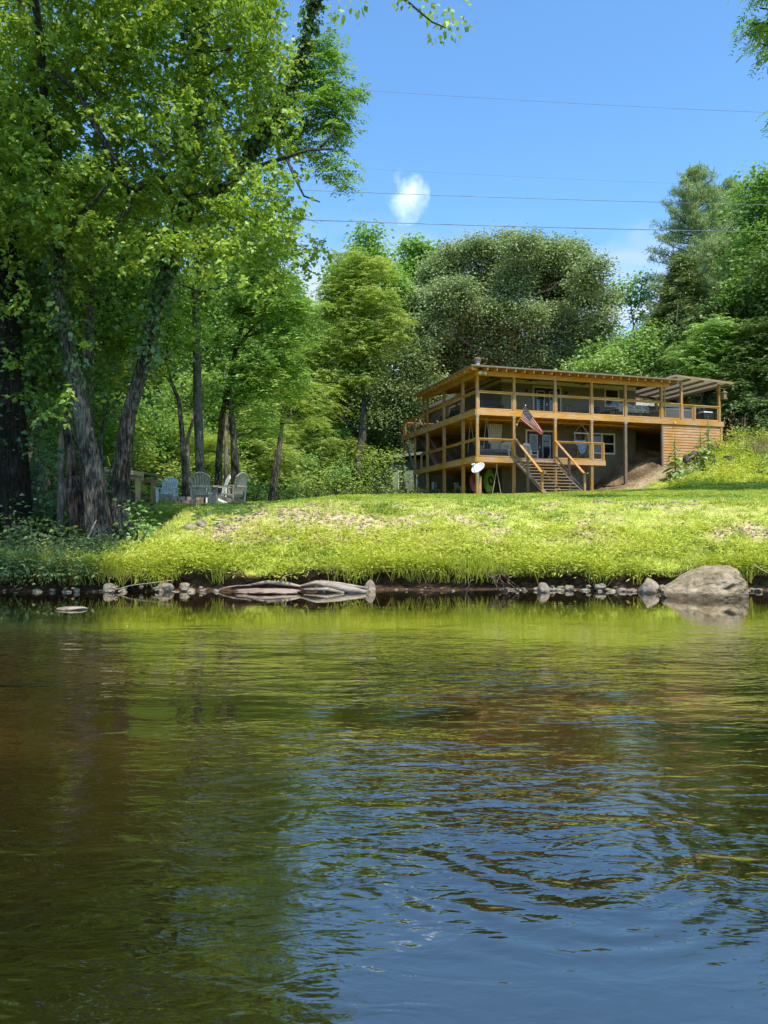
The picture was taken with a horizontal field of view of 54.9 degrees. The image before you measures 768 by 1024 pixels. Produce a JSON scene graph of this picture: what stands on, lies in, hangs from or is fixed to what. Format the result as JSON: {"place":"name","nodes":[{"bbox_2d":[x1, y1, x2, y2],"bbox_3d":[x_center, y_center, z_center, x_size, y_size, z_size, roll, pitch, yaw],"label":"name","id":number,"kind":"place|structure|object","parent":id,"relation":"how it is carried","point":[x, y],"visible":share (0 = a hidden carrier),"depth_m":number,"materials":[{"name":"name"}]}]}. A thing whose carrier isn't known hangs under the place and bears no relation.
{"place":"outdoors","nodes":[
{"label":"outdoors","id":0,"kind":"place"},
{"bbox_2d":[0,638,767,1023],"bbox_3d":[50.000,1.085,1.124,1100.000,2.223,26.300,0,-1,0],"label":"river bed","id":1,"kind":"object","parent":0,"point":[216,918],"visible":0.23,"depth_m":4.35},
{"bbox_2d":[375,683,481,710],"bbox_3d":[0.413,1.889,7.526,0.995,0.241,0.837,1,-2,-40],"label":"submerged stone","id":2,"kind":"object","parent":1,"relation":"on","point":[450,708],"visible":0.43,"depth_m":7.31,"materials":[{"name":"brown stone"}]},
{"bbox_2d":[622,693,767,728],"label":"submerged stone","id":3,"kind":"object","parent":1,"relation":"on","point":[704,722],"visible":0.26,"depth_m":6.61,"materials":[{"name":"brown stone"}]},
{"bbox_2d":[661,565,748,600],"bbox_3d":[5.712,1.523,13.215,1.480,1.148,1.262,0,-1,0],"label":"boulder","id":4,"kind":"object","parent":1,"relation":"on","point":[720,582],"visible":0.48,"depth_m":12.85,"materials":[{"name":"grey stone"}]},
{"bbox_2d":[0,589,767,910],"bbox_3d":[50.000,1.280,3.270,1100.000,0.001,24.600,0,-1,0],"label":"river water","id":5,"kind":"structure","parent":0,"point":[600,634],"depth_m":6.60,"materials":[{"name":"green liquid"}]},
{"bbox_2d":[235,588,299,593],"bbox_3d":[-2.231,1.511,14.043,1.291,0.131,0.607,0,-1,3],"label":"slab rock","id":6,"kind":"object","parent":5,"relation":"on","point":[267,591],"visible":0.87,"depth_m":13.90,"materials":[{"name":"grey stone"}]},
{"bbox_2d":[248,573,367,592],"bbox_3d":[-1.474,1.390,14.438,2.433,0.381,0.440,0,-1,14],"label":"driftwood","id":7,"kind":"object","parent":5,"relation":"on","point":[333,586],"depth_m":14.30,"materials":[{"name":"grey wood"}]},
{"bbox_2d":[0,339,767,591],"bbox_3d":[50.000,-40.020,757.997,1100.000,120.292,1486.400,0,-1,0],"label":"lawn ground","id":8,"kind":"structure","parent":0,"point":[644,467],"depth_m":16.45,"materials":[{"name":"green plant"}]},
{"bbox_2d":[0,511,65,548],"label":"shrub","id":9,"kind":"object","parent":8,"relation":"on","point":[25,531],"visible":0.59,"depth_m":16.89,"materials":[{"name":"green plant"}]},
{"bbox_2d":[25,406,62,515],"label":"tree","id":10,"kind":"object","parent":8,"relation":"on","point":[44,431],"visible":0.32,"depth_m":21.08,"materials":[{"name":"green plant"}]},
{"bbox_2d":[29,453,64,514],"bbox_3d":[-9.380,-0.567,19.529,2.039,1.958,2.010,0,-1,0],"label":"shrub","id":11,"kind":"object","parent":8,"relation":"on","point":[39,478],"visible":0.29,"depth_m":19.65,"materials":[{"name":"green plant"}]},
{"bbox_2d":[31,481,66,528],"bbox_3d":[-8.508,-0.095,18.937,1.391,1.384,1.356,1,-1,-22],"label":"shrub","id":12,"kind":"object","parent":8,"relation":"on","point":[49,503],"visible":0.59,"depth_m":18.92,"materials":[{"name":"green plant"}]},
{"bbox_2d":[57,426,63,533],"bbox_3d":[-8.047,-0.649,18.421,0.156,2.978,0.146,0,-1,0],"label":"wooden post","id":13,"kind":"object","parent":8,"relation":"on","point":[60,508],"visible":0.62,"depth_m":18.38,"materials":[{"name":"brown wood"}]},
{"bbox_2d":[0,526,130,588],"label":"shaded bank weeds","id":14,"kind":"object","parent":8,"relation":"on","point":[26,569],"visible":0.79,"depth_m":14.52,"materials":[{"name":"leaf"}]},
{"bbox_2d":[61,412,84,540],"bbox_3d":[-7.374,-0.708,17.915,0.972,3.520,0.695,0,-1,0],"label":"broken trunk","id":15,"kind":"object","parent":8,"relation":"on","point":[72,487],"visible":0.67,"depth_m":17.69,"materials":[{"name":"brown wood"}]},
{"bbox_2d":[0,79,147,539],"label":"shaded tree","id":16,"kind":"object","parent":8,"relation":"on","point":[15,438],"visible":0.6,"depth_m":17.94,"materials":[{"name":"green plant"}]},
{"bbox_2d":[15,107,144,381],"bbox_3d":[-14.696,-7.787,26.215,12.115,15.456,12.568,1,-2,-22],"label":"forest tree","id":17,"kind":"object","parent":8,"relation":"on","point":[99,308],"visible":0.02,"depth_m":26.41,"materials":[{"name":"green plant"}]},
{"bbox_2d":[31,376,152,494],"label":"forest tree","id":18,"kind":"object","parent":8,"relation":"on","point":[98,422],"visible":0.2,"depth_m":34.90,"materials":[{"name":"green plant"}]},
{"bbox_2d":[24,166,169,494],"bbox_3d":[-18.273,-9.894,40.548,11.754,19.928,12.230,0,-1,15],"label":"forest tree","id":19,"kind":"object","parent":8,"relation":"on","point":[50,482],"depth_m":39.88,"materials":[{"name":"green plant"}]},
{"bbox_2d":[22,249,179,431],"bbox_3d":[-14.755,-7.808,29.883,12.568,15.456,12.115,0,-1,0],"label":"forest tree","id":20,"kind":"object","parent":8,"relation":"on","point":[32,380],"visible":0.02,"depth_m":29.89,"materials":[{"name":"green plant"}]},
{"bbox_2d":[25,339,179,410],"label":"forest tree","id":21,"kind":"object","parent":8,"relation":"on","point":[116,380],"visible":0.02,"depth_m":49.82,"materials":[{"name":"green plant"}]},
{"bbox_2d":[12,163,228,474],"bbox_3d":[-11.055,-6.700,27.392,8.548,13.233,8.895,-1,-2,45],"label":"forest tree","id":22,"kind":"object","parent":8,"relation":"on","point":[112,338],"visible":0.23,"depth_m":26.78,"materials":[{"name":"green plant"}]},
{"bbox_2d":[51,339,210,470],"bbox_3d":[-7.079,-2.146,20.358,4.504,5.294,2.716,0,-1,0],"label":"tree","id":23,"kind":"object","parent":8,"relation":"on","point":[90,369],"visible":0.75,"depth_m":20.13,"materials":[{"name":"green plant"}]},
{"bbox_2d":[95,416,166,496],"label":"forest tree","id":24,"kind":"object","parent":8,"relation":"on","point":[139,427],"visible":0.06,"depth_m":37.55,"materials":[{"name":"green plant"}]},
{"bbox_2d":[108,436,156,493],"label":"tree","id":25,"kind":"object","parent":8,"relation":"on","point":[138,451],"visible":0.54,"depth_m":33.89,"materials":[{"name":"green plant"}]},
{"bbox_2d":[104,467,161,502],"bbox_3d":[-9.160,-0.782,26.652,1.726,1.612,2.150,0,-1,0],"label":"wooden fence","id":26,"kind":"object","parent":8,"relation":"on","point":[138,478],"visible":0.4,"depth_m":25.79,"materials":[{"name":"grey wood"}]},
{"bbox_2d":[112,498,161,550],"bbox_3d":[-5.435,0.414,16.157,1.135,1.473,1.132,1,-1,-21],"label":"leafy bush","id":27,"kind":"object","parent":8,"relation":"on","point":[136,537],"visible":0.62,"depth_m":16.23,"materials":[{"name":"green plant"}]},
{"bbox_2d":[97,383,194,493],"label":"forest tree","id":28,"kind":"object","parent":8,"relation":"on","point":[161,436],"visible":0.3,"depth_m":39.38,"materials":[{"name":"green plant"}]},
{"bbox_2d":[0,0,300,427],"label":"backing tree","id":29,"kind":"object","parent":8,"relation":"on","point":[87,353],"visible":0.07,"depth_m":22.20,"materials":[{"name":"green plant"}]},
{"bbox_2d":[154,477,178,502],"bbox_3d":[-8.082,-0.808,27.689,0.800,1.073,0.962,0,-1,-6],"label":"adirondack chair","id":30,"kind":"object","parent":8,"relation":"on","point":[172,488],"visible":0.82,"depth_m":27.95,"materials":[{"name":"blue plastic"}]},
{"bbox_2d":[103,292,237,496],"bbox_3d":[-7.412,-3.954,25.818,4.588,7.773,3.328,0,-1,0],"label":"slim tree","id":31,"kind":"object","parent":8,"relation":"on","point":[185,483],"visible":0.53,"depth_m":26.00,"materials":[{"name":"green plant"}]},
{"bbox_2d":[156,454,194,493],"bbox_3d":[-10.794,-1.588,37.933,2.487,2.915,3.141,1,-2,-22],"label":"shrub","id":32,"kind":"object","parent":8,"relation":"on","point":[178,474],"visible":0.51,"depth_m":37.76,"materials":[{"name":"green plant"}]},
{"bbox_2d":[162,497,203,503],"bbox_3d":[-7.113,-0.393,26.217,1.438,0.243,1.438,0,-1,0],"label":"fire pit","id":33,"kind":"object","parent":8,"relation":"on","point":[186,500],"visible":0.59,"depth_m":25.58,"materials":[{"name":"stone"}]},
{"bbox_2d":[140,366,229,496],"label":"forest tree","id":34,"kind":"object","parent":8,"relation":"on","point":[170,391],"visible":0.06,"depth_m":46.51,"materials":[{"name":"green plant"}]},
{"bbox_2d":[148,363,238,489],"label":"pale forked tree","id":35,"kind":"object","parent":8,"relation":"on","point":[205,380],"visible":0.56,"depth_m":32.99,"materials":[{"name":"green plant"}]},
{"bbox_2d":[189,472,216,505],"bbox_3d":[-5.740,-0.704,23.363,0.800,1.073,0.962,0,-1,-6],"label":"adirondack chair","id":36,"kind":"object","parent":8,"relation":"on","point":[199,492],"visible":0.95,"depth_m":23.06,"materials":[{"name":"grey wood"}]},
{"bbox_2d":[156,417,250,496],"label":"forest tree","id":37,"kind":"object","parent":8,"relation":"on","point":[209,442],"visible":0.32,"depth_m":40.24,"materials":[{"name":"green plant"}]},
{"bbox_2d":[140,133,290,502],"bbox_3d":[-6.432,-6.847,27.084,5.699,13.612,4.813,-1,-2,23],"label":"grey trunk tree","id":38,"kind":"object","parent":8,"relation":"on","point":[198,426],"visible":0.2,"depth_m":27.00,"materials":[{"name":"green plant"}]},
{"bbox_2d":[161,369,270,481],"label":"forest tree","id":39,"kind":"object","parent":8,"relation":"on","point":[184,414],"visible":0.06,"depth_m":45.37,"materials":[{"name":"green plant"}]},
{"bbox_2d":[152,278,284,424],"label":"forest tree","id":40,"kind":"object","parent":8,"relation":"on","point":[206,351],"visible":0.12,"depth_m":52.63,"materials":[{"name":"green plant"}]},
{"bbox_2d":[181,315,264,497],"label":"pale branch tree","id":41,"kind":"object","parent":8,"relation":"on","point":[226,454],"visible":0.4,"depth_m":34.00,"materials":[{"name":"green plant"}]},
{"bbox_2d":[214,472,248,503],"bbox_3d":[-4.919,-0.741,23.995,0.962,1.073,0.800,-1,-2,30],"label":"adirondack chair","id":42,"kind":"object","parent":8,"relation":"on","point":[239,487],"visible":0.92,"depth_m":23.86,"materials":[{"name":"beige wood"}]},
{"bbox_2d":[177,381,292,496],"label":"forest tree","id":43,"kind":"object","parent":8,"relation":"on","point":[214,414],"visible":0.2,"depth_m":43.83,"materials":[{"name":"green plant"}]},
{"bbox_2d":[0,0,474,544],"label":"riverbank tree","id":44,"kind":"object","parent":8,"relation":"on","point":[190,94],"visible":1,"depth_m":16.28,"materials":[{"name":"green plant"}]},
{"bbox_2d":[185,353,294,499],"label":"rough trunk tree","id":45,"kind":"object","parent":8,"relation":"on","point":[234,436],"visible":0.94,"depth_m":28.18,"materials":[{"name":"green plant"}]},
{"bbox_2d":[242,470,269,501],"bbox_3d":[-6.430,-1.083,37.097,2.675,1.978,2.539,0,-1,0],"label":"shrub","id":46,"kind":"object","parent":8,"relation":"on","point":[257,492],"visible":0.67,"depth_m":37.08,"materials":[{"name":"green plant"}]},
{"bbox_2d":[203,258,323,468],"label":"forest tree","id":47,"kind":"object","parent":8,"relation":"on","point":[284,269],"visible":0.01,"depth_m":63.13,"materials":[{"name":"green plant"}]},
{"bbox_2d":[192,238,339,492],"bbox_3d":[-4.538,-5.435,28.756,5.766,10.630,3.622,0,-1,0],"label":"leaning tree","id":48,"kind":"object","parent":8,"relation":"on","point":[244,312],"visible":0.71,"depth_m":28.66,"materials":[{"name":"green plant"}]},
{"bbox_2d":[206,272,333,486],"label":"forest tree","id":49,"kind":"object","parent":8,"relation":"on","point":[300,317],"visible":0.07,"depth_m":54.41,"materials":[{"name":"green plant"}]},
{"bbox_2d":[229,416,312,500],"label":"bush","id":50,"kind":"object","parent":8,"relation":"on","point":[287,448],"visible":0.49,"depth_m":43.24,"materials":[{"name":"green plant"}]},
{"bbox_2d":[207,287,351,489],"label":"forest tree","id":51,"kind":"object","parent":8,"relation":"on","point":[309,334],"visible":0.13,"depth_m":54.46,"materials":[{"name":"green plant"}]},
{"bbox_2d":[235,355,349,500],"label":"tilted tree","id":52,"kind":"object","parent":8,"relation":"on","point":[273,495],"visible":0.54,"depth_m":34.18,"materials":[{"name":"green plant"}]},
{"bbox_2d":[268,473,322,499],"bbox_3d":[-4.582,-1.169,37.916,2.667,1.993,2.922,-1,-2,26],"label":"shrub","id":53,"kind":"object","parent":8,"relation":"on","point":[294,488],"visible":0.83,"depth_m":37.74,"materials":[{"name":"green plant"}]},
{"bbox_2d":[284,444,324,497],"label":"shrub","id":54,"kind":"object","parent":8,"relation":"on","point":[301,460],"visible":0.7,"depth_m":45.62,"materials":[{"name":"green plant"}]},
{"bbox_2d":[264,411,349,499],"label":"bush","id":55,"kind":"object","parent":8,"relation":"on","point":[307,447],"visible":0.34,"depth_m":47.95,"materials":[{"name":"green plant"}]},
{"bbox_2d":[293,459,339,496],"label":"shrub","id":56,"kind":"object","parent":8,"relation":"on","point":[320,481],"visible":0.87,"depth_m":40.09,"materials":[{"name":"green plant"}]},
{"bbox_2d":[288,351,353,488],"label":"forest tree","id":57,"kind":"object","parent":8,"relation":"on","point":[333,413],"visible":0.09,"depth_m":61.88,"materials":[{"name":"green plant"}]},
{"bbox_2d":[288,416,362,490],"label":"bush","id":58,"kind":"object","parent":8,"relation":"on","point":[339,432],"visible":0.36,"depth_m":49.67,"materials":[{"name":"green plant"}]},
{"bbox_2d":[320,453,357,494],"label":"shrub","id":59,"kind":"object","parent":8,"relation":"on","point":[338,474],"visible":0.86,"depth_m":41.87,"materials":[{"name":"green plant"}]},
{"bbox_2d":[312,360,380,439],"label":"forest tree","id":60,"kind":"object","parent":8,"relation":"on","point":[352,406],"visible":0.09,"depth_m":71.27,"materials":[{"name":"green plant"}]},
{"bbox_2d":[279,244,420,493],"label":"locust tree","id":61,"kind":"object","parent":8,"relation":"on","point":[352,279],"visible":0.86,"depth_m":49.52,"materials":[{"name":"green plant"}]},
{"bbox_2d":[323,431,377,492],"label":"tree","id":62,"kind":"object","parent":8,"relation":"on","point":[351,453],"visible":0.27,"depth_m":61.39,"materials":[{"name":"green plant"}]},
{"bbox_2d":[311,219,421,489],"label":"poplar tree","id":63,"kind":"object","parent":8,"relation":"on","point":[364,241],"visible":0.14,"depth_m":61.68,"materials":[{"name":"green plant"}]},
{"bbox_2d":[326,439,412,494],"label":"feathery bush","id":64,"kind":"object","parent":8,"relation":"on","point":[371,469],"visible":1,"depth_m":40.39,"materials":[{"name":"green plant"}]},
{"bbox_2d":[336,419,407,488],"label":"tree","id":65,"kind":"object","parent":8,"relation":"on","point":[372,443],"visible":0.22,"depth_m":67.12,"materials":[{"name":"green plant"}]},
{"bbox_2d":[0,546,759,587],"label":"waterline grass","id":66,"kind":"structure","parent":8,"relation":"on","point":[451,559],"depth_m":14.73,"materials":[{"name":"green plant"}]},
{"bbox_2d":[346,372,413,456],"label":"forest tree","id":67,"kind":"object","parent":8,"relation":"on","point":[400,445],"visible":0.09,"depth_m":72.59,"materials":[{"name":"green plant"}]},
{"bbox_2d":[0,432,766,545],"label":"forest herbs","id":68,"kind":"object","parent":8,"relation":"on","point":[40,513],"visible":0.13,"depth_m":20.72,"materials":[{"name":"green plant"}]},
{"bbox_2d":[1,490,767,569],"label":"lawn clover","id":69,"kind":"object","parent":8,"relation":"on","point":[596,497],"visible":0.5,"depth_m":18.96,"materials":[{"name":"green plant"}]},
{"bbox_2d":[345,330,447,454],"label":"shaded tree","id":70,"kind":"object","parent":8,"relation":"on","point":[413,363],"visible":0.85,"depth_m":56.58,"materials":[{"name":"green plant"}]},
{"bbox_2d":[385,232,448,406],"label":"poplar tree","id":71,"kind":"object","parent":8,"relation":"on","point":[413,247],"visible":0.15,"depth_m":69.59,"materials":[{"name":"green plant"}]},
{"bbox_2d":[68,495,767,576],"bbox_3d":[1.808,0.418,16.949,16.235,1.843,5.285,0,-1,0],"label":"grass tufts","id":72,"kind":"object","parent":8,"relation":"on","point":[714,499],"visible":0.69,"depth_m":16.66,"materials":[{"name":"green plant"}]},
{"bbox_2d":[74,512,767,582],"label":"bank weeds","id":73,"kind":"object","parent":8,"relation":"on","point":[192,555],"visible":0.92,"depth_m":15.43,"materials":[{"name":"green plant"}]},
{"bbox_2d":[200,499,767,544],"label":"soil clods","id":74,"kind":"object","parent":8,"relation":"on","point":[499,514],"visible":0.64,"depth_m":17.02,"materials":[{"name":"brown soil"}]},
{"bbox_2d":[483,469,494,493],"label":"kayak","id":75,"kind":"object","parent":8,"relation":"on","point":[488,481],"visible":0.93,"depth_m":43.24,"materials":[{"name":"plastic"}]},
{"bbox_2d":[392,219,638,410],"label":"oak tree","id":76,"kind":"object","parent":8,"relation":"on","point":[508,322],"visible":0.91,"depth_m":61.83,"materials":[{"name":"green plant"}]},
{"bbox_2d":[364,357,732,493],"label":"house","id":77,"kind":"structure","parent":8,"relation":"on","point":[443,457],"depth_m":44.41,"materials":[{"name":"beige wood"}]},
{"bbox_2d":[488,423,502,448],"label":"curtain","id":78,"kind":"object","parent":77,"relation":"hanging from","point":[495,430],"visible":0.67,"depth_m":43.31,"materials":[{"name":"beige fabric"}]},
{"bbox_2d":[516,405,542,434],"bbox_3d":[7.926,-4.923,40.128,1.110,1.522,1.548,0,-1,-9],"label":"flag","id":79,"kind":"object","parent":77,"relation":"attached to","point":[528,419],"visible":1,"depth_m":39.82,"materials":[{"name":"multicoloured fabric"}]},
{"bbox_2d":[525,429,552,458],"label":"french door","id":80,"kind":"structure","parent":77,"relation":"in","point":[543,443],"depth_m":44.59,"materials":[{"name":"black paint"}]},
{"bbox_2d":[532,386,561,412],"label":"french door","id":81,"kind":"structure","parent":77,"relation":"in","point":[543,401],"depth_m":44.68,"materials":[{"name":"black paint"}]},
{"bbox_2d":[588,433,614,454],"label":"window","id":82,"kind":"structure","parent":77,"relation":"in","point":[607,438],"depth_m":45.94,"materials":[{"name":"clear glass"}]},
{"bbox_2d":[604,388,618,407],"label":"window","id":83,"kind":"structure","parent":77,"relation":"in","point":[608,393],"depth_m":46.10,"materials":[{"name":"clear glass"}]},
{"bbox_2d":[641,408,690,419],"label":"outdoor sofa","id":84,"kind":"object","parent":77,"relation":"on","point":[674,412],"visible":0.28,"depth_m":45.51,"materials":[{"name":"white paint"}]},
{"bbox_2d":[549,318,677,396],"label":"young tree","id":85,"kind":"object","parent":8,"relation":"on","point":[601,353],"visible":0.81,"depth_m":56.90,"materials":[{"name":"green plant"}]},
{"bbox_2d":[601,269,658,371],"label":"sparse tree","id":86,"kind":"object","parent":8,"relation":"on","point":[643,295],"visible":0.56,"depth_m":76.16,"materials":[{"name":"green plant"}]},
{"bbox_2d":[638,578,658,593],"bbox_3d":[5.065,1.467,14.165,0.392,0.426,0.439,-1,-1,20],"label":"bank stone","id":87,"kind":"object","parent":8,"relation":"on","point":[649,586],"visible":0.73,"depth_m":14.01,"materials":[{"name":"grey stone"}]},
{"bbox_2d":[662,439,687,478],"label":"mullein plant","id":88,"kind":"object","parent":8,"relation":"on","point":[678,472],"visible":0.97,"depth_m":40.24,"materials":[{"name":"green plant"}]},
{"bbox_2d":[638,161,744,326],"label":"pine tree","id":89,"kind":"object","parent":8,"relation":"on","point":[690,214],"visible":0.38,"depth_m":71.85,"materials":[{"name":"green plant"}]},
{"bbox_2d":[637,286,754,402],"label":"leaning evergreen scrub","id":90,"kind":"object","parent":8,"relation":"on","point":[698,318],"visible":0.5,"depth_m":55.79,"materials":[{"name":"green plant"}]},
{"bbox_2d":[636,252,758,441],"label":"hemlock tree","id":91,"kind":"object","parent":8,"relation":"on","point":[684,283],"visible":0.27,"depth_m":59.41,"materials":[{"name":"green plant"}]},
{"bbox_2d":[687,429,714,473],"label":"mullein plant","id":92,"kind":"object","parent":8,"relation":"on","point":[704,457],"visible":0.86,"depth_m":40.64,"materials":[{"name":"green plant"}]},
{"bbox_2d":[656,313,756,410],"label":"sumac tree","id":93,"kind":"object","parent":8,"relation":"on","point":[685,364],"visible":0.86,"depth_m":50.90,"materials":[{"name":"green plant"}]},
{"bbox_2d":[662,437,767,487],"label":"slope weeds","id":94,"kind":"object","parent":8,"relation":"on","point":[706,479],"visible":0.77,"depth_m":39.77,"materials":[{"name":"green plant"}]},
{"bbox_2d":[696,175,750,391],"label":"pine tree","id":95,"kind":"object","parent":8,"relation":"on","point":[726,181],"visible":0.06,"depth_m":79.86,"materials":[{"name":"green plant"}]},
{"bbox_2d":[693,234,757,420],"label":"pine tree","id":96,"kind":"object","parent":8,"relation":"on","point":[713,246],"visible":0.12,"depth_m":63.75,"materials":[{"name":"green plant"}]},
{"bbox_2d":[698,316,761,434],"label":"forest tree","id":97,"kind":"object","parent":8,"relation":"on","point":[728,422],"visible":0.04,"depth_m":57.94,"materials":[{"name":"green plant"}]},
{"bbox_2d":[707,161,767,430],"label":"hillside tree","id":98,"kind":"object","parent":8,"relation":"on","point":[759,195],"visible":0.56,"depth_m":55.78,"materials":[{"name":"green plant"}]},
{"bbox_2d":[707,316,767,436],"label":"dark walnut tree","id":99,"kind":"object","parent":8,"relation":"on","point":[755,355],"visible":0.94,"depth_m":49.43,"materials":[{"name":"green plant"}]},
{"bbox_2d":[707,433,767,460],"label":"dry grass","id":100,"kind":"structure","parent":8,"relation":"on","point":[764,448],"depth_m":42.67,"materials":[{"name":"green plant"}]},
{"bbox_2d":[711,233,767,376],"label":"forest tree","id":101,"kind":"object","parent":8,"relation":"on","point":[756,262],"visible":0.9,"depth_m":51.46,"materials":[{"name":"green plant"}]},
{"bbox_2d":[726,0,767,137],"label":"overhanging tree","id":102,"kind":"object","parent":8,"relation":"on","point":[756,27],"visible":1,"depth_m":20.48,"materials":[{"name":"green plant"}]},
{"bbox_2d":[1,0,767,371],"label":"sky","id":103,"kind":"structure","parent":0,"point":[667,55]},
{"bbox_2d":[161,214,759,231],"bbox_3d":[7.945,-13.931,35.349,61.381,0.893,0.032,0,-1,-5],"label":"power line","id":104,"kind":"object","parent":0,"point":[529,226],"visible":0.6,"depth_m":35.23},
{"bbox_2d":[264,188,766,204],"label":"power line","id":105,"kind":"object","parent":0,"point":[536,198],"visible":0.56,"depth_m":35.27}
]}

